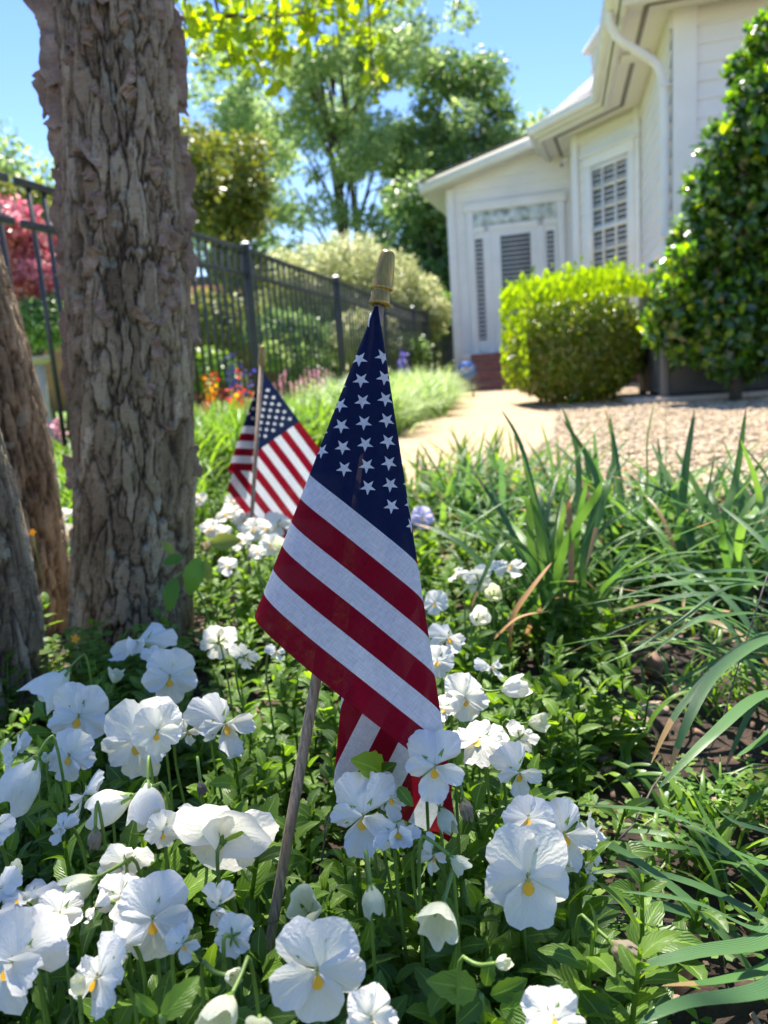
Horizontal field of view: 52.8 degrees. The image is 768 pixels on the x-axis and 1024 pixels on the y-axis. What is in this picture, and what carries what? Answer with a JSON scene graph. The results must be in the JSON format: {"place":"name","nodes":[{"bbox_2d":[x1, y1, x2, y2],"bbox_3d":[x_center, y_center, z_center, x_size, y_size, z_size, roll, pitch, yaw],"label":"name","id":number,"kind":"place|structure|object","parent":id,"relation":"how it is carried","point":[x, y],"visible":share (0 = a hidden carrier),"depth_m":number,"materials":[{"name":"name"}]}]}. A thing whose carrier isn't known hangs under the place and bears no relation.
{"place":"outdoors","nodes":[
{"label":"outdoors","id":0,"kind":"place"},
{"bbox_2d":[31,356,59,450],"bbox_3d":[-2.418,-0.749,5.525,0.219,0.707,0.220,-4,10,0],"label":"birdbath","id":1,"kind":"object","parent":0,"point":[39,362],"visible":0.51,"depth_m":5.47,"materials":[{"name":"stone"}]},
{"bbox_2d":[53,439,231,523],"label":"shade grass","id":2,"kind":"structure","parent":0,"point":[66,500],"depth_m":2.62,"materials":[{"name":"green plant"}]},
{"bbox_2d":[29,272,295,410],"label":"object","id":3,"kind":"structure","parent":0,"point":[48,370],"depth_m":18.62,"materials":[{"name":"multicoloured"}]},
{"bbox_2d":[55,384,334,448],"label":"lawn","id":4,"kind":"structure","parent":0,"point":[64,411],"depth_m":16.07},
{"bbox_2d":[0,168,54,241],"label":"garden shrub","id":5,"kind":"object","parent":4,"relation":"on","point":[7,189],"visible":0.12,"depth_m":8.63,"materials":[{"name":"green plant"}]},
{"bbox_2d":[0,118,58,290],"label":"shade tree","id":6,"kind":"object","parent":4,"relation":"on","point":[5,158],"visible":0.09,"depth_m":13.24,"materials":[{"name":"green plant"}]},
{"bbox_2d":[0,194,61,355],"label":"maple tree","id":7,"kind":"object","parent":4,"relation":"on","point":[22,259],"visible":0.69,"depth_m":5.99,"materials":[{"name":"red plant"}]},
{"bbox_2d":[17,290,70,447],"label":"garden shrub","id":8,"kind":"object","parent":4,"relation":"on","point":[34,325],"visible":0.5,"depth_m":5.86,"materials":[{"name":"green plant"}]},
{"bbox_2d":[194,345,241,407],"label":"garden shrub","id":9,"kind":"object","parent":4,"relation":"on","point":[199,363],"visible":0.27,"depth_m":7.71,"materials":[{"name":"green plant"}]},
{"bbox_2d":[190,287,267,404],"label":"garden shrub","id":10,"kind":"object","parent":4,"relation":"on","point":[201,310],"visible":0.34,"depth_m":10.34,"materials":[{"name":"green plant"}]},
{"bbox_2d":[180,113,279,390],"bbox_3d":[-2.505,-4.003,12.406,1.910,4.623,1.947,0,11,21],"label":"olive tree","id":11,"kind":"object","parent":4,"relation":"on","point":[230,198],"visible":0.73,"depth_m":11.97,"materials":[{"name":"green plant"}]},
{"bbox_2d":[187,72,317,271],"bbox_3d":[-5.463,-10.039,28.358,6.212,11.149,4.924,-4,10,0],"label":"shade tree","id":12,"kind":"object","parent":4,"relation":"on","point":[281,152],"visible":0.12,"depth_m":27.55,"materials":[{"name":"green plant"}]},
{"bbox_2d":[234,340,293,401],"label":"garden shrub","id":13,"kind":"object","parent":4,"relation":"on","point":[277,356],"visible":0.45,"depth_m":8.15,"materials":[{"name":"green plant"}]},
{"bbox_2d":[237,304,335,387],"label":"garden shrub","id":14,"kind":"object","parent":4,"relation":"on","point":[280,327],"visible":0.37,"depth_m":10.02,"materials":[{"name":"green plant"}]},
{"bbox_2d":[273,340,333,395],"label":"garden shrub","id":15,"kind":"object","parent":4,"relation":"on","point":[299,361],"visible":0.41,"depth_m":9.80,"materials":[{"name":"green plant"}]},
{"bbox_2d":[273,367,347,401],"bbox_3d":[-0.758,-1.326,8.480,1.370,0.544,1.458,-12,13,-38],"label":"flower spike","id":16,"kind":"object","parent":4,"relation":"on","point":[280,384],"visible":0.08,"depth_m":8.47,"materials":[{"name":"pink plant"}]},
{"bbox_2d":[182,0,484,368],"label":"shade tree","id":17,"kind":"object","parent":4,"relation":"on","point":[337,127],"visible":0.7,"depth_m":23.41,"materials":[{"name":"green plant"}]},
{"bbox_2d":[256,229,451,382],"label":"shrub","id":18,"kind":"object","parent":4,"relation":"on","point":[404,294],"visible":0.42,"depth_m":13.75,"materials":[{"name":"green plant"}]},
{"bbox_2d":[326,307,404,359],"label":"garden shrub","id":19,"kind":"object","parent":4,"relation":"on","point":[359,331],"visible":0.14,"depth_m":11.95,"materials":[{"name":"green plant"}]},
{"bbox_2d":[383,309,389,375],"bbox_3d":[0.036,-2.203,10.476,0.070,1.465,0.070,-4,10,0],"label":"fence post","id":20,"kind":"object","parent":4,"relation":"on","point":[386,339],"visible":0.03,"depth_m":10.43,"materials":[{"name":"metal"}]},
{"bbox_2d":[386,300,415,376],"bbox_3d":[0.273,-2.473,11.649,0.028,1.284,2.399,-2,11,12],"label":"iron fence","id":21,"kind":"object","parent":20,"relation":"attached to","point":[402,321],"visible":0.54,"depth_m":11.51,"materials":[{"name":"metal"}]},
{"bbox_2d":[389,332,433,372],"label":"garden shrub","id":22,"kind":"object","parent":4,"relation":"on","point":[421,355],"visible":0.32,"depth_m":12.68,"materials":[{"name":"green plant"}]},
{"bbox_2d":[424,310,430,371],"bbox_3d":[0.800,-2.889,13.918,0.070,1.465,0.070,-4,10,0],"label":"fence post","id":23,"kind":"object","parent":4,"relation":"on","point":[427,333],"visible":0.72,"depth_m":13.83,"materials":[{"name":"metal"}]},
{"bbox_2d":[428,315,444,374],"bbox_3d":[1.012,-3.095,14.748,0.028,1.284,1.704,-1,11,15],"label":"iron fence","id":24,"kind":"object","parent":23,"relation":"attached to","point":[440,355],"visible":0.26,"depth_m":14.80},
{"bbox_2d":[0,0,602,373],"label":"sky","id":25,"kind":"structure","parent":0,"point":[546,39],"materials":[{"name":"blue"}]},
{"bbox_2d":[277,362,479,435],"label":"border grass","id":26,"kind":"structure","parent":0,"point":[420,396],"depth_m":6.40,"materials":[{"name":"green plant"}]},
{"bbox_2d":[2,373,767,1023],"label":"ground","id":27,"kind":"structure","parent":0,"point":[734,1013],"depth_m":0.88,"materials":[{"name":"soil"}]},
{"bbox_2d":[0,172,15,291],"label":"iron fence","id":28,"kind":"object","parent":27,"relation":"on","point":[6,219],"visible":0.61,"depth_m":3.34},
{"bbox_2d":[0,858,133,1023],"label":"pansy plant","id":29,"kind":"object","parent":27,"relation":"on","point":[34,943],"visible":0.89,"depth_m":0.41,"materials":[{"name":"white plant"}]},
{"bbox_2d":[0,731,142,916],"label":"pansy plant","id":30,"kind":"object","parent":27,"relation":"on","point":[20,788],"visible":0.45,"depth_m":0.59,"materials":[{"name":"white plant"}]},
{"bbox_2d":[4,653,166,879],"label":"pansy plant","id":31,"kind":"object","parent":27,"relation":"on","point":[76,723],"visible":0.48,"depth_m":0.69,"materials":[{"name":"white plant"}]},
{"bbox_2d":[20,618,208,702],"bbox_3d":[-0.395,0.221,1.068,0.298,0.114,0.197,-4,10,0],"label":"wood sorrel","id":32,"kind":"object","parent":27,"relation":"on","point":[55,649],"visible":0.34,"depth_m":1.08,"materials":[{"name":"green plant"}]},
{"bbox_2d":[53,696,233,914],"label":"pansy plant","id":33,"kind":"object","parent":27,"relation":"on","point":[154,728],"visible":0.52,"depth_m":0.63,"materials":[{"name":"white plant"}]},
{"bbox_2d":[84,622,212,806],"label":"pansy plant","id":34,"kind":"object","parent":27,"relation":"on","point":[171,673],"visible":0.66,"depth_m":0.79,"materials":[{"name":"white plant"}]},
{"bbox_2d":[34,843,279,1023],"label":"pansy plant","id":35,"kind":"object","parent":27,"relation":"on","point":[120,867],"visible":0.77,"depth_m":0.47,"materials":[{"name":"white plant"}]},
{"bbox_2d":[25,755,300,1019],"bbox_3d":[-0.185,0.272,0.569,0.197,0.190,0.184,-11,13,-34],"label":"pansy plant","id":36,"kind":"object","parent":27,"relation":"on","point":[150,817],"visible":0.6,"depth_m":0.55,"materials":[{"name":"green plant"}]},
{"bbox_2d":[69,869,271,1023],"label":"pansy plant","id":37,"kind":"object","parent":27,"relation":"on","point":[153,919],"visible":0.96,"depth_m":0.42,"materials":[{"name":"white plant"}]},
{"bbox_2d":[117,692,286,933],"bbox_3d":[-0.136,0.259,0.620,0.164,0.190,0.146,-11,12,-32],"label":"pansy plant","id":38,"kind":"object","parent":27,"relation":"on","point":[205,715],"visible":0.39,"depth_m":0.65,"materials":[{"name":"white plant"}]},
{"bbox_2d":[162,533,241,624],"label":"tree seedling","id":39,"kind":"object","parent":27,"relation":"on","point":[197,572],"visible":0.98,"depth_m":1.05,"materials":[{"name":"green plant"}]},
{"bbox_2d":[0,0,459,740],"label":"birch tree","id":40,"kind":"object","parent":27,"relation":"on","point":[110,82],"visible":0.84,"depth_m":1.22,"materials":[{"name":"brown plant"}]},
{"bbox_2d":[57,383,403,492],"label":"meadow grass","id":41,"kind":"structure","parent":27,"relation":"on","point":[215,431],"depth_m":3.60,"materials":[{"name":"green plant"}]},
{"bbox_2d":[205,353,255,410],"bbox_3d":[-0.970,-0.737,5.137,0.680,0.625,0.706,0,11,21],"label":"flower spike","id":42,"kind":"object","parent":27,"relation":"on","point":[234,380],"visible":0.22,"depth_m":5.12,"materials":[{"name":"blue plant"}]},
{"bbox_2d":[196,492,265,583],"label":"pansy plant","id":43,"kind":"object","parent":27,"relation":"on","point":[231,508],"visible":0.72,"depth_m":1.70,"materials":[{"name":"white plant"}]},
{"bbox_2d":[196,536,283,644],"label":"pansy plant","id":44,"kind":"object","parent":27,"relation":"on","point":[226,564],"visible":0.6,"depth_m":1.33,"materials":[{"name":"green plant"}]},
{"bbox_2d":[214,518,278,633],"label":"pansy plant","id":45,"kind":"object","parent":27,"relation":"on","point":[251,528],"visible":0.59,"depth_m":1.42,"materials":[{"name":"white plant"}]},
{"bbox_2d":[240,241,258,389],"bbox_3d":[-0.971,-1.274,5.814,0.070,1.465,0.070,-4,10,0],"label":"fence post","id":46,"kind":"object","parent":27,"relation":"on","point":[250,300],"visible":0.73,"depth_m":5.75,"materials":[{"name":"metal"}]},
{"bbox_2d":[13,177,254,457],"bbox_3d":[-1.283,-1.077,4.656,0.028,1.284,2.374,-1,11,15],"label":"iron fence","id":47,"kind":"object","parent":46,"relation":"attached to","point":[32,225],"visible":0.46,"depth_m":5.05,"materials":[{"name":"metal"}]},
{"bbox_2d":[250,249,340,404],"bbox_3d":[-0.714,-1.544,6.973,0.028,1.284,2.378,-2,11,13],"label":"iron fence","id":48,"kind":"object","parent":46,"relation":"attached to","point":[278,283],"visible":0.66,"depth_m":6.75,"materials":[{"name":"metal"}]},
{"bbox_2d":[109,915,398,1023],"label":"pansy plant","id":49,"kind":"object","parent":27,"relation":"on","point":[327,949],"visible":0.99,"depth_m":0.38,"materials":[{"name":"white plant"}]},
{"bbox_2d":[135,976,199,1023],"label":"pansy shoot","id":50,"kind":"object","parent":49,"relation":"attached to","point":[179,999],"visible":1,"depth_m":0.34,"materials":[{"name":"green plant"}]},
{"bbox_2d":[229,511,291,587],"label":"pansy plant","id":51,"kind":"object","parent":27,"relation":"on","point":[273,522],"visible":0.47,"depth_m":1.54,"materials":[{"name":"white plant"}]},
{"bbox_2d":[125,803,398,1023],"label":"pansy plant","id":52,"kind":"object","parent":27,"relation":"on","point":[219,838],"visible":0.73,"depth_m":0.48,"materials":[{"name":"white plant"}]},
{"bbox_2d":[200,625,339,781],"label":"pansy plant","id":53,"kind":"object","parent":27,"relation":"on","point":[217,640],"visible":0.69,"depth_m":0.86,"materials":[{"name":"green plant"}]},
{"bbox_2d":[228,345,318,589],"bbox_3d":[-0.208,-0.040,1.627,0.262,0.612,0.096,-8,11,-19],"label":"stick flag","id":54,"kind":"object","parent":27,"relation":"on","point":[273,458],"visible":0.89,"depth_m":1.62,"materials":[{"name":"multicoloured fabric"}]},
{"bbox_2d":[0,478,661,1023],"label":"pansy foliage","id":55,"kind":"object","parent":27,"relation":"on","point":[560,736],"visible":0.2,"depth_m":0.85,"materials":[{"name":"green plant"}]},
{"bbox_2d":[191,849,484,1023],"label":"pansy plant","id":56,"kind":"object","parent":27,"relation":"on","point":[431,1006],"visible":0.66,"depth_m":0.43,"materials":[{"name":"green plant"}]},
{"bbox_2d":[332,275,345,383],"bbox_3d":[-0.452,-1.740,8.145,0.070,1.465,0.070,-4,10,0],"label":"fence post","id":57,"kind":"object","parent":27,"relation":"on","point":[339,331],"visible":0.74,"depth_m":8.08,"materials":[{"name":"metal"}]},
{"bbox_2d":[339,281,385,376],"bbox_3d":[-0.211,-2.008,9.304,0.028,1.284,2.371,-2,11,12],"label":"iron fence","id":58,"kind":"object","parent":57,"relation":"attached to","point":[352,303],"visible":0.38,"depth_m":8.69,"materials":[{"name":"metal"}]},
{"bbox_2d":[254,250,453,978],"bbox_3d":[-0.035,0.092,0.524,0.154,0.523,0.102,-4,10,0],"label":"stick flag","id":59,"kind":"object","parent":27,"relation":"on","point":[340,611],"visible":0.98,"depth_m":0.51,"materials":[{"name":"multicoloured fabric"}]},
{"bbox_2d":[360,165,452,377],"bbox_3d":[1.517,-6.159,20.401,4.323,5.449,4.038,0,11,20],"label":"oak tree","id":60,"kind":"object","parent":27,"relation":"on","point":[426,241],"visible":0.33,"depth_m":19.50,"materials":[{"name":"green plant"}]},
{"bbox_2d":[411,506,470,588],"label":"pansy plant","id":61,"kind":"object","parent":27,"relation":"on","point":[421,515],"visible":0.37,"depth_m":1.50,"materials":[{"name":"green plant"}]},
{"bbox_2d":[308,771,583,979],"bbox_3d":[0.032,0.267,0.498,0.154,0.196,0.172,-11,12,-32],"label":"pansy plant","id":62,"kind":"object","parent":27,"relation":"on","point":[359,796],"visible":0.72,"depth_m":0.50,"materials":[{"name":"white plant"}]},
{"bbox_2d":[351,750,412,857],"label":"pansy shoot","id":63,"kind":"object","parent":62,"relation":"attached to","point":[365,763],"visible":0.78,"depth_m":0.51,"materials":[{"name":"green plant"}]},
{"bbox_2d":[379,39,524,238],"bbox_3d":[2.728,-9.833,25.628,5.856,10.593,4.848,-4,10,0],"label":"oak tree","id":64,"kind":"object","parent":27,"relation":"on","point":[476,82],"visible":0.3,"depth_m":24.44,"materials":[{"name":"green plant"}]},
{"bbox_2d":[424,559,525,693],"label":"pansy plant","id":65,"kind":"object","parent":27,"relation":"on","point":[435,602],"visible":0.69,"depth_m":1.04,"materials":[{"name":"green plant"}]},
{"bbox_2d":[340,870,619,1023],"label":"pansy plant","id":66,"kind":"object","parent":27,"relation":"on","point":[552,1002],"visible":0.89,"depth_m":0.43,"materials":[{"name":"green plant"}]},
{"bbox_2d":[426,956,526,1023],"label":"pansy shoot","id":67,"kind":"object","parent":66,"relation":"attached to","point":[508,993],"visible":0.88,"depth_m":0.40,"materials":[{"name":"green plant"}]},
{"bbox_2d":[402,441,557,525],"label":"strap leaf clump","id":68,"kind":"object","parent":27,"relation":"on","point":[438,485],"visible":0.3,"depth_m":2.27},
{"bbox_2d":[428,605,538,771],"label":"pansy plant","id":69,"kind":"object","parent":27,"relation":"on","point":[442,657],"visible":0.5,"depth_m":0.83,"materials":[{"name":"white plant"}]},
{"bbox_2d":[400,424,585,515],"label":"strap leaf clump","id":70,"kind":"object","parent":27,"relation":"on","point":[495,453],"visible":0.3,"depth_m":2.73,"materials":[{"name":"plant"}]},
{"bbox_2d":[438,658,552,827],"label":"pansy plant","id":71,"kind":"object","parent":27,"relation":"on","point":[463,699],"visible":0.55,"depth_m":0.68,"materials":[{"name":"white plant"}]},
{"bbox_2d":[404,419,594,542],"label":"strap leaf clump","id":72,"kind":"object","parent":27,"relation":"on","point":[469,492],"visible":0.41,"depth_m":2.16,"materials":[{"name":"plant"}]},
{"bbox_2d":[380,729,620,1016],"bbox_3d":[0.072,0.242,0.540,0.159,0.222,0.182,-4,10,0],"label":"pansy plant","id":73,"kind":"object","parent":27,"relation":"on","point":[429,751],"visible":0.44,"depth_m":0.49,"materials":[{"name":"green plant"}]},
{"bbox_2d":[405,454,610,554],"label":"strap leaf clump","id":74,"kind":"object","parent":27,"relation":"on","point":[495,516],"visible":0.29,"depth_m":1.87,"materials":[{"name":"plant"}]},
{"bbox_2d":[481,105,552,150],"bbox_3d":[4.715,-8.668,24.975,4.157,8.263,4.084,-4,10,0],"label":"shade tree","id":75,"kind":"object","parent":27,"relation":"on","point":[505,135],"visible":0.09,"depth_m":24.06,"materials":[{"name":"green plant"}]},
{"bbox_2d":[383,712,655,898],"bbox_3d":[0.102,0.245,0.618,0.189,0.185,0.130,-10,12,-30],"label":"pansy plant","id":76,"kind":"object","parent":27,"relation":"on","point":[495,747],"visible":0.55,"depth_m":0.60,"materials":[{"name":"white plant"}]},
{"bbox_2d":[275,554,767,1023],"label":"clover cover","id":77,"kind":"object","parent":27,"relation":"on","point":[597,890],"visible":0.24,"depth_m":0.69,"materials":[{"name":"green plant"}]},
{"bbox_2d":[423,794,632,1023],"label":"pansy plant","id":78,"kind":"object","parent":27,"relation":"on","point":[524,881],"visible":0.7,"depth_m":0.46,"materials":[{"name":"white plant"}]},
{"bbox_2d":[402,417,719,542],"bbox_3d":[0.464,-0.098,2.035,0.671,0.295,0.670,-12,13,-38],"label":"strap leaf clump","id":79,"kind":"object","parent":27,"relation":"on","point":[502,489],"visible":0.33,"depth_m":2.09,"materials":[{"name":"plant"}]},
{"bbox_2d":[414,407,761,675],"bbox_3d":[0.258,0.035,1.177,0.472,0.373,0.657,-8,11,-22],"label":"strap leaf clump","id":80,"kind":"object","parent":27,"relation":"on","point":[544,560],"visible":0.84,"depth_m":1.18,"materials":[{"name":"plant"}]},
{"bbox_2d":[452,778,728,1023],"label":"pansy plant","id":81,"kind":"object","parent":27,"relation":"on","point":[649,933],"visible":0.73,"depth_m":0.49,"materials":[{"name":"green plant"}]},
{"bbox_2d":[539,698,644,755],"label":"grass weed","id":82,"kind":"object","parent":27,"relation":"on","point":[601,735],"depth_m":0.84,"materials":[{"name":"green plant"}]},
{"bbox_2d":[418,0,767,382],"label":"house","id":83,"kind":"structure","parent":27,"relation":"on","point":[620,128],"depth_m":10.87,"materials":[{"name":"white"}]},
{"bbox_2d":[490,226,538,350],"bbox_3d":[2.255,-3.793,13.204,0.800,1.986,0.050,-1,11,18],"label":"door","id":84,"kind":"structure","parent":83,"relation":"in","point":[514,252],"depth_m":13.11,"materials":[{"name":"white paint"}]},
{"bbox_2d":[579,135,637,296],"bbox_3d":[3.195,-4.091,10.991,0.100,2.053,1.131,-9,11,-24],"label":"window","id":85,"kind":"structure","parent":83,"relation":"in","point":[609,170],"depth_m":10.93,"materials":[{"name":"white paint"}]},
{"bbox_2d":[444,403,754,591],"bbox_3d":[0.438,-0.040,1.568,0.534,0.354,0.663,-11,12,-32],"label":"strap leaf clump","id":86,"kind":"object","parent":27,"relation":"on","point":[616,529],"visible":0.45,"depth_m":1.53,"materials":[{"name":"plant"}]},
{"bbox_2d":[562,637,665,689],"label":"grass weed","id":87,"kind":"object","parent":27,"relation":"on","point":[629,666],"depth_m":1.08,"materials":[{"name":"green plant"}]},
{"bbox_2d":[467,542,767,990],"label":"grass","id":88,"kind":"structure","parent":27,"relation":"on","point":[712,879],"depth_m":0.73,"materials":[{"name":"green plant"}]},
{"bbox_2d":[473,453,767,627],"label":"strap leaf clump","id":89,"kind":"object","parent":27,"relation":"on","point":[641,569],"visible":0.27,"depth_m":1.40,"materials":[{"name":"plant"}]},
{"bbox_2d":[473,435,767,564],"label":"strap leaf clump","id":90,"kind":"object","parent":27,"relation":"on","point":[719,475],"visible":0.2,"depth_m":1.77,"materials":[{"name":"plant"}]},
{"bbox_2d":[479,764,767,1023],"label":"strap leaf clump","id":91,"kind":"object","parent":27,"relation":"on","point":[739,944],"visible":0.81,"depth_m":0.47,"materials":[{"name":"plant"}]},
{"bbox_2d":[550,703,699,792],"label":"grass weed","id":92,"kind":"object","parent":27,"relation":"on","point":[625,750],"depth_m":0.84,"materials":[{"name":"green plant"}]},
{"bbox_2d":[574,690,688,754],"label":"grass weed","id":93,"kind":"object","parent":27,"relation":"on","point":[655,713],"depth_m":0.90,"materials":[{"name":"green plant"}]},
{"bbox_2d":[544,504,767,790],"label":"strap leaf clump","id":94,"kind":"object","parent":27,"relation":"on","point":[697,693],"visible":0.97,"depth_m":0.84,"materials":[{"name":"plant"}]},
{"bbox_2d":[545,409,767,619],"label":"strap leaf clump","id":95,"kind":"object","parent":27,"relation":"on","point":[732,545],"visible":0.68,"depth_m":1.37,"materials":[{"name":"plant"}]},
{"bbox_2d":[597,760,719,818],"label":"grass weed","id":96,"kind":"object","parent":27,"relation":"on","point":[668,791],"depth_m":0.78,"materials":[{"name":"green plant"}]},
{"bbox_2d":[607,761,767,894],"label":"grass weed","id":97,"kind":"object","parent":27,"relation":"on","point":[740,808],"depth_m":0.67,"materials":[{"name":"green plant"}]},
{"bbox_2d":[609,457,767,573],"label":"strap leaf clump","id":98,"kind":"object","parent":27,"relation":"on","point":[735,510],"visible":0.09,"depth_m":1.61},
{"bbox_2d":[703,758,767,835],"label":"grass weed","id":99,"kind":"object","parent":27,"relation":"on","point":[713,767],"depth_m":0.78,"materials":[{"name":"green plant"}]},
{"bbox_2d":[231,390,557,522],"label":"path","id":100,"kind":"structure","parent":0,"point":[523,412],"depth_m":5.24,"materials":[{"name":"beige concrete"}]},
{"bbox_2d":[462,382,767,505],"bbox_3d":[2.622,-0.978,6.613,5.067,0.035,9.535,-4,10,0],"label":"gravel","id":101,"kind":"structure","parent":0,"point":[677,426],"depth_m":4.07,"materials":[{"name":"gravel"}]},
{"bbox_2d":[454,352,575,390],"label":"brick steps","id":102,"kind":"structure","parent":101,"relation":"on","point":[489,367],"depth_m":12.52,"materials":[{"name":"brick"}]},
{"bbox_2d":[498,255,657,403],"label":"privet bush","id":103,"kind":"object","parent":101,"relation":"on","point":[542,357],"visible":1,"depth_m":6.67,"materials":[{"name":"green plant"}]},
{"bbox_2d":[612,389,767,404],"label":"concrete pad","id":104,"kind":"object","parent":101,"relation":"on","point":[637,398],"visible":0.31,"depth_m":6.33,"materials":[{"name":"concrete"}]},
{"bbox_2d":[638,269,767,396],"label":"air conditioner","id":105,"kind":"object","parent":104,"relation":"on","point":[656,376],"visible":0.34,"depth_m":6.37,"materials":[{"name":"grey metal"}]},
{"bbox_2d":[636,4,767,400],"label":"holly tree","id":106,"kind":"object","parent":101,"relation":"on","point":[723,344],"visible":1,"depth_m":5.63,"materials":[{"name":"green plant"}]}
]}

